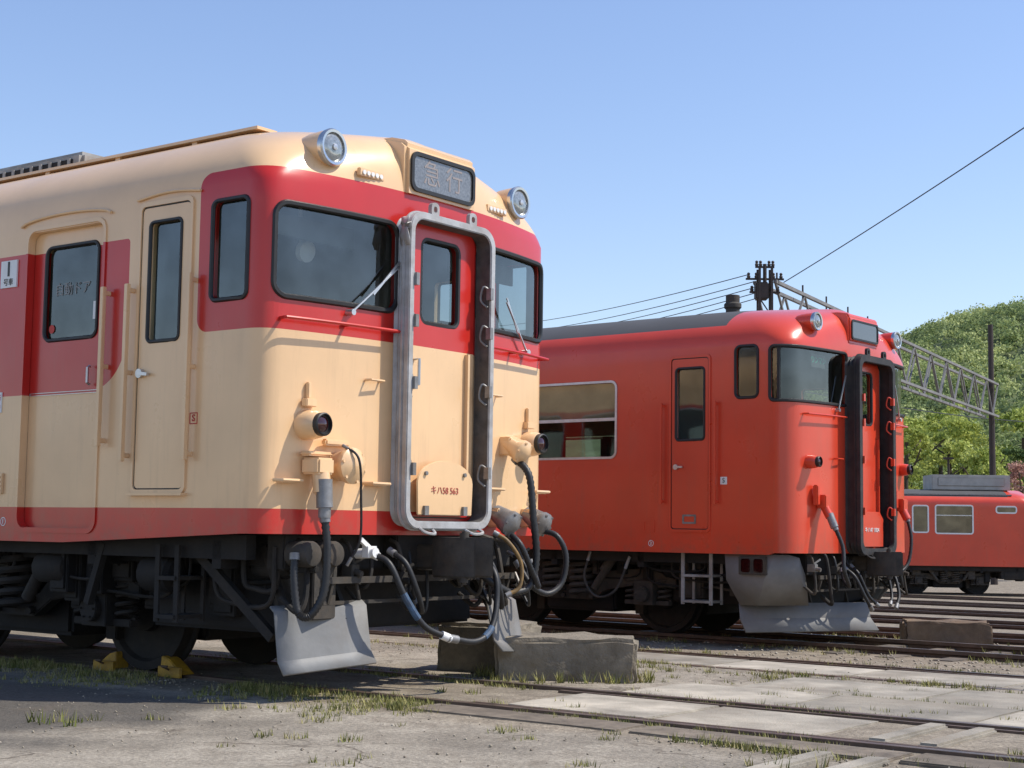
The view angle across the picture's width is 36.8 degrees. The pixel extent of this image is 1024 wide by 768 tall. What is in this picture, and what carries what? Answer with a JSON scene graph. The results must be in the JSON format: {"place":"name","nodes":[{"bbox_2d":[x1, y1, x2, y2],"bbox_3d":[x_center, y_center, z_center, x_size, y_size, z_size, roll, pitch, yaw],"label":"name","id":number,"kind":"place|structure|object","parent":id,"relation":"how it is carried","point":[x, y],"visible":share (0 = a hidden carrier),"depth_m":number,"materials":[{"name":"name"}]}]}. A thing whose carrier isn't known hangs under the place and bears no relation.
{"place":"outdoors","nodes":[
{"label":"outdoors","id":0,"kind":"place"},
{"bbox_2d":[0,579,1023,767],"bbox_3d":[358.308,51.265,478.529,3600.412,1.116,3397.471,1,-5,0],"label":"ground","id":1,"kind":"structure","parent":0,"point":[151,744],"depth_m":8.28,"materials":[{"name":"grey gravel"}]},
{"bbox_2d":[93,651,127,671],"bbox_3d":[-2.902,1.980,11.029,0.234,0.138,0.208,-3,-7,37],"label":"wheel chock","id":2,"kind":"object","parent":1,"relation":"on","point":[113,660],"visible":0.98,"depth_m":10.99,"materials":[{"name":"yellow paint"}]},
{"bbox_2d":[158,655,193,677],"bbox_3d":[-2.344,1.950,10.615,0.234,0.138,0.208,-3,-7,37],"label":"wheel chock","id":3,"kind":"object","parent":1,"relation":"on","point":[176,667],"visible":1,"depth_m":10.62,"materials":[{"name":"yellow paint"}]},
{"bbox_2d":[437,617,538,672],"bbox_3d":[-0.168,1.992,11.614,0.656,0.430,0.638,-1,-6,20],"label":"concrete block","id":4,"kind":"object","parent":1,"relation":"on","point":[459,657],"depth_m":11.38,"materials":[{"name":"grey concrete"}]},
{"bbox_2d":[0,623,1023,767],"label":"weeds","id":5,"kind":"object","parent":1,"relation":"on","point":[249,687],"visible":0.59,"depth_m":9.85,"materials":[{"name":"green plant"}]},
{"bbox_2d":[0,637,1023,762],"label":"railway track","id":6,"kind":"structure","parent":1,"relation":"on","point":[890,745],"depth_m":8.90,"materials":[{"name":"brown metal"}]},
{"bbox_2d":[0,125,568,675],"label":"diesel railcar","id":7,"kind":"object","parent":6,"relation":"on","point":[260,403],"visible":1,"depth_m":9.99,"materials":[{"name":"beige paint"}]},
{"bbox_2d":[14,217,106,533],"bbox_3d":[-2.996,-0.051,10.329,0.910,2.090,0.095,-3,-7,37],"label":"passenger door","id":8,"kind":"structure","parent":7,"relation":"in","point":[62,456],"depth_m":10.36,"materials":[{"name":"beige paint"}]},
{"bbox_2d":[124,195,194,495],"bbox_3d":[-2.209,-0.240,9.688,0.530,1.880,0.061,-3,-7,37],"label":"crew door","id":9,"kind":"structure","parent":7,"relation":"in","point":[157,468],"depth_m":9.69,"materials":[{"name":"beige paint"}]},
{"bbox_2d":[208,194,250,302],"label":"cab side window","id":10,"kind":"structure","parent":7,"relation":"in","point":[244,196],"depth_m":9.40,"materials":[{"name":"black glass"}]},
{"bbox_2d":[271,199,398,312],"bbox_3d":[-1.078,-0.786,9.611,1.004,0.613,0.061,6,-7,-44],"label":"front window","id":11,"kind":"structure","parent":7,"relation":"in","point":[287,202],"depth_m":9.51,"materials":[{"name":"black glass"}]},
{"bbox_2d":[410,223,474,518],"bbox_3d":[-0.482,-0.081,10.220,0.084,1.936,0.736,-3,-6,34],"label":"gangway door","id":12,"kind":"structure","parent":7,"relation":"in","point":[441,430],"depth_m":10.26,"materials":[{"name":"beige paint"}]},
{"bbox_2d":[437,282,451,320],"bbox_3d":[-0.457,0.002,12.024,0.530,1.880,0.072,-3,-7,37],"label":"crew door","id":13,"kind":"structure","parent":7,"relation":"in","point":[438,315],"depth_m":12.16,"materials":[{"name":"beige paint"}]},
{"bbox_2d":[475,247,542,343],"bbox_3d":[-0.003,-0.637,11.047,0.060,0.613,1.005,-2,-6,28],"label":"front window","id":14,"kind":"structure","parent":7,"relation":"in","point":[498,250],"depth_m":11.28,"materials":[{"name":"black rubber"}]},
{"bbox_2d":[496,265,525,328],"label":"cab side window","id":15,"kind":"structure","parent":7,"relation":"in","point":[522,266],"depth_m":11.81,"materials":[{"name":"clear glass"}]},
{"bbox_2d":[409,703,645,731],"bbox_3d":[0.052,1.900,8.588,1.456,0.100,0.318,-3,-6,37],"label":"timber board","id":16,"kind":"object","parent":1,"relation":"on","point":[549,719],"visible":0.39,"depth_m":8.52,"materials":[{"name":"grey wood"}]},
{"bbox_2d":[495,632,637,683],"bbox_3d":[0.388,1.965,10.987,1.010,0.369,0.590,0,-5,4],"label":"concrete block","id":17,"kind":"object","parent":1,"relation":"on","point":[542,654],"depth_m":10.72,"materials":[{"name":"grey concrete"}]},
{"bbox_2d":[509,693,718,717],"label":"paving slab","id":18,"kind":"structure","parent":1,"relation":"on","point":[625,706],"depth_m":9.16,"materials":[{"name":"concrete"}]},
{"bbox_2d":[637,652,748,664],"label":"paving slab","id":19,"kind":"structure","parent":1,"relation":"on","point":[696,660],"depth_m":13.44,"materials":[{"name":"concrete"}]},
{"bbox_2d":[369,630,1023,690],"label":"railway track","id":20,"kind":"structure","parent":1,"relation":"on","point":[418,635],"depth_m":13.02,"materials":[{"name":"brown metal"}]},
{"bbox_2d":[430,614,1023,664],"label":"railway track","id":21,"kind":"structure","parent":1,"relation":"on","point":[937,649],"depth_m":17.06,"materials":[{"name":"steel"},{"name":"wood"}]},
{"bbox_2d":[470,294,913,632],"bbox_3d":[-4.107,1.357,23.217,21.210,3.888,3.030,-3,-7,38],"label":"diesel railcar","id":22,"kind":"object","parent":21,"relation":"on","point":[730,476],"visible":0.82,"depth_m":16.81,"materials":[{"name":"paint"}]},
{"bbox_2d":[539,421,614,439],"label":"passenger window","id":23,"kind":"structure","parent":22,"relation":"in","point":[575,430],"depth_m":20.99,"materials":[{"name":"glass"}]},
{"bbox_2d":[538,380,617,459],"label":"passenger window","id":24,"kind":"structure","parent":22,"relation":"in","point":[595,401],"depth_m":17.63,"materials":[{"name":"beige glass"}]},
{"bbox_2d":[669,354,710,532],"bbox_3d":[1.910,0.638,16.580,0.520,1.910,0.053,-3,-7,38],"label":"crew door","id":25,"kind":"structure","parent":22,"relation":"in","point":[689,459],"depth_m":16.56,"materials":[{"name":"paint"}]},
{"bbox_2d":[734,344,758,398],"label":"cab side window","id":26,"kind":"structure","parent":22,"relation":"in","point":[743,345],"depth_m":16.21,"materials":[{"name":"black rubber"}]},
{"bbox_2d":[768,344,847,406],"bbox_3d":[3.199,-0.086,16.278,1.144,0.606,0.206,4,-6,-33],"label":"wraparound window","id":27,"kind":"structure","parent":22,"relation":"in","point":[773,345],"depth_m":16.06,"materials":[{"name":"black rubber"}]},
{"bbox_2d":[803,389,826,398],"bbox_3d":[3.730,0.876,18.858,0.520,1.910,0.062,-3,-7,38],"label":"crew door","id":28,"kind":"structure","parent":22,"relation":"in","point":[807,389],"depth_m":18.96,"materials":[{"name":"paint"}]},
{"bbox_2d":[862,364,879,511],"bbox_3d":[3.864,0.763,16.881,0.057,1.970,0.720,-4,-7,41],"label":"gangway door","id":29,"kind":"structure","parent":22,"relation":"in","point":[871,432],"depth_m":17.02,"materials":[{"name":"paint"}]},
{"bbox_2d":[878,363,904,417],"bbox_3d":[4.384,0.069,17.761,0.216,0.606,1.143,-1,-6,20],"label":"wraparound window","id":30,"kind":"structure","parent":22,"relation":"in","point":[896,365],"depth_m":17.86,"materials":[{"name":"black rubber"}]},
{"bbox_2d":[622,683,837,705],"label":"paving slab","id":31,"kind":"structure","parent":1,"relation":"on","point":[727,693],"depth_m":9.96,"materials":[{"name":"concrete"}]},
{"bbox_2d":[470,606,1023,644],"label":"railway track","id":32,"kind":"structure","parent":1,"relation":"on","point":[1005,638],"depth_m":20.89,"materials":[{"name":"steel"},{"name":"wood"}]},
{"bbox_2d":[470,598,1023,629],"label":"railway track","id":33,"kind":"structure","parent":1,"relation":"on","point":[995,624],"depth_m":25.04,"materials":[{"name":"steel"},{"name":"wood"}]},
{"bbox_2d":[656,707,878,735],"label":"paving slab","id":34,"kind":"structure","parent":1,"relation":"on","point":[774,721],"depth_m":8.58,"materials":[{"name":"concrete"}]},
{"bbox_2d":[628,726,913,761],"bbox_3d":[1.256,1.836,7.692,1.456,0.100,0.320,-3,-7,37],"label":"timber board","id":35,"kind":"object","parent":1,"relation":"on","point":[843,750],"visible":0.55,"depth_m":7.67,"materials":[{"name":"grey wood"}]},
{"bbox_2d":[710,660,884,674],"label":"paving slab","id":36,"kind":"structure","parent":1,"relation":"on","point":[801,668],"depth_m":12.77,"materials":[{"name":"concrete"}]},
{"bbox_2d":[738,677,961,700],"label":"paving slab","id":37,"kind":"structure","parent":1,"relation":"on","point":[888,691],"depth_m":10.57,"materials":[{"name":"concrete"}]},
{"bbox_2d":[746,723,996,767],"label":"paving slabs","id":38,"kind":"object","parent":1,"relation":"on","point":[803,760],"visible":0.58,"depth_m":7.65,"materials":[{"name":"concrete"}]},
{"bbox_2d":[746,260,998,584],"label":"lattice gantry","id":39,"kind":"object","parent":1,"relation":"on","point":[764,290],"visible":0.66,"depth_m":56.66,"materials":[{"name":"grey metal"}]},
{"bbox_2d":[501,275,746,325],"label":"overhead wire","id":40,"kind":"object","parent":39,"relation":"attached to","point":[641,301],"visible":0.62,"depth_m":50.08,"materials":[{"name":"black metal"}]},
{"bbox_2d":[560,281,753,326],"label":"overhead wire","id":41,"kind":"object","parent":39,"relation":"attached to","point":[664,305],"visible":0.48,"depth_m":48.21,"materials":[{"name":"black metal"}]},
{"bbox_2d":[618,287,753,321],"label":"overhead wire","id":42,"kind":"object","parent":39,"relation":"attached to","point":[688,305],"visible":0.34,"depth_m":46.26,"materials":[{"name":"black metal"}]},
{"bbox_2d":[661,293,753,317],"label":"overhead wire","id":43,"kind":"object","parent":39,"relation":"attached to","point":[705,306],"visible":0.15,"depth_m":45.65,"materials":[{"name":"black metal"}]},
{"bbox_2d":[697,299,753,314],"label":"overhead wire","id":44,"kind":"object","parent":39,"relation":"attached to","point":[723,307],"visible":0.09,"depth_m":44.63,"materials":[{"name":"black metal"}]},
{"bbox_2d":[783,127,1023,282],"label":"overhead wire","id":45,"kind":"object","parent":39,"relation":"attached to","point":[911,201],"visible":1,"depth_m":32.70,"materials":[{"name":"black metal"}]},
{"bbox_2d":[805,391,1023,421],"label":"overhead wire","id":46,"kind":"object","parent":39,"relation":"attached to","point":[930,411],"visible":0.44,"depth_m":83.76,"materials":[{"name":"black metal"}]},
{"bbox_2d":[788,695,1020,722],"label":"paving slab","id":47,"kind":"structure","parent":1,"relation":"on","point":[956,712],"depth_m":9.26,"materials":[{"name":"concrete"}]},
{"bbox_2d":[904,434,923,487],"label":"leafy tree","id":48,"kind":"object","parent":1,"relation":"on","point":[911,463],"visible":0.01,"depth_m":160.17,"materials":[{"name":"green plant"}]},
{"bbox_2d":[903,416,953,488],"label":"leafy tree","id":49,"kind":"object","parent":1,"relation":"on","point":[917,428],"visible":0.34,"depth_m":139.17,"materials":[{"name":"green plant"}]},
{"bbox_2d":[855,670,1023,687],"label":"paving slab","id":50,"kind":"structure","parent":1,"relation":"on","point":[1002,682],"depth_m":12.03,"materials":[{"name":"concrete"}]},
{"bbox_2d":[903,401,982,488],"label":"leafy tree","id":51,"kind":"object","parent":1,"relation":"on","point":[931,418],"visible":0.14,"depth_m":165.97,"materials":[{"name":"green plant"}]},
{"bbox_2d":[863,598,1023,608],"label":"railway track","id":52,"kind":"structure","parent":1,"relation":"on","point":[965,604],"depth_m":38.34,"materials":[{"name":"brown metal"}]},
{"bbox_2d":[901,619,993,644],"bbox_3d":[4.909,2.836,17.419,0.977,0.331,0.541,0,-5,8],"label":"concrete block","id":53,"kind":"object","parent":1,"relation":"on","point":[971,632],"depth_m":17.18,"materials":[{"name":"concrete"}]},
{"bbox_2d":[873,606,1023,618],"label":"railway track","id":54,"kind":"structure","parent":1,"relation":"on","point":[961,612],"depth_m":30.79,"materials":[{"name":"brown metal"}]},
{"bbox_2d":[882,593,1023,601],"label":"railway track","id":55,"kind":"structure","parent":1,"relation":"on","point":[961,598],"depth_m":46.89,"materials":[{"name":"brown metal"}]},
{"bbox_2d":[897,474,1023,593],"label":"distant railcar","id":56,"kind":"object","parent":55,"relation":"on","point":[968,533],"visible":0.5,"depth_m":53.15,"materials":[{"name":"paint"}]},
{"bbox_2d":[912,505,928,532],"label":"passenger window","id":57,"kind":"structure","parent":56,"relation":"in","point":[913,505],"depth_m":53.16,"materials":[{"name":"silver metal"}]},
{"bbox_2d":[935,504,973,534],"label":"passenger window","id":58,"kind":"structure","parent":56,"relation":"in","point":[972,515],"depth_m":53.10,"materials":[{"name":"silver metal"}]},
{"bbox_2d":[996,506,1016,513],"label":"passenger window","id":59,"kind":"structure","parent":56,"relation":"in","point":[1015,507],"depth_m":53.05,"materials":[{"name":"silver metal"}]},
{"bbox_2d":[905,415,1001,488],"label":"leafy tree","id":60,"kind":"object","parent":1,"relation":"on","point":[952,424],"visible":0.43,"depth_m":145.41,"materials":[{"name":"green plant"}]},
{"bbox_2d":[893,592,1023,596],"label":"railway track","id":61,"kind":"structure","parent":1,"relation":"on","point":[992,594],"depth_m":53.78,"materials":[{"name":"metal"}]},
{"bbox_2d":[899,753,1023,767],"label":"timber board","id":62,"kind":"object","parent":1,"relation":"on","point":[940,761],"visible":0.94,"depth_m":7.07,"materials":[{"name":"grey wood"}]},
{"bbox_2d":[918,690,1023,709],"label":"paving slab","id":63,"kind":"structure","parent":1,"relation":"on","point":[998,700],"depth_m":9.97,"materials":[{"name":"concrete"}]},
{"bbox_2d":[960,443,1023,511],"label":"leafy tree","id":64,"kind":"object","parent":1,"relation":"on","point":[980,460],"visible":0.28,"depth_m":123.49,"materials":[{"name":"green plant"}]},
{"bbox_2d":[973,407,1023,489],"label":"leafy tree","id":65,"kind":"object","parent":1,"relation":"on","point":[1016,414],"visible":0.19,"depth_m":143.55,"materials":[{"name":"green plant"}]},
{"bbox_2d":[978,711,1023,726],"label":"paving slab","id":66,"kind":"structure","parent":1,"relation":"on","point":[1012,721],"depth_m":8.69,"materials":[{"name":"concrete"}]},
{"bbox_2d":[1001,446,1023,481],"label":"leafy tree","id":67,"kind":"object","parent":1,"relation":"on","point":[1019,453],"visible":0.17,"depth_m":130.18,"materials":[{"name":"green plant"}]},
{"bbox_2d":[1006,461,1023,493],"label":"red leaf tree","id":68,"kind":"object","parent":1,"relation":"on","point":[1016,469],"visible":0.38,"depth_m":72.84,"materials":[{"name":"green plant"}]},
{"bbox_2d":[1009,684,1023,688],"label":"paving slab","id":69,"kind":"structure","parent":1,"relation":"on","point":[1019,687],"depth_m":11.37,"materials":[{"name":"concrete"}]},
{"bbox_2d":[0,0,1023,334],"label":"sky","id":70,"kind":"structure","parent":0,"point":[657,148],"materials":[{"name":"blue"}]},
{"bbox_2d":[566,316,1023,482],"bbox_3d":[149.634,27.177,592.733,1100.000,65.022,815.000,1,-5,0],"label":"hill","id":71,"kind":"structure","parent":0,"point":[582,448],"depth_m":328.44,"materials":[{"name":"green plant"}]},
{"bbox_2d":[804,296,1023,487],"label":"hill forest","id":72,"kind":"object","parent":71,"relation":"on","point":[976,318],"visible":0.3,"depth_m":350.95,"materials":[{"name":"green plant"}]},
{"bbox_2d":[943,457,952,474],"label":"lamp mast","id":73,"kind":"object","parent":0,"point":[948,463],"visible":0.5,"depth_m":68.94,"materials":[{"name":"grey metal"}]}
]}

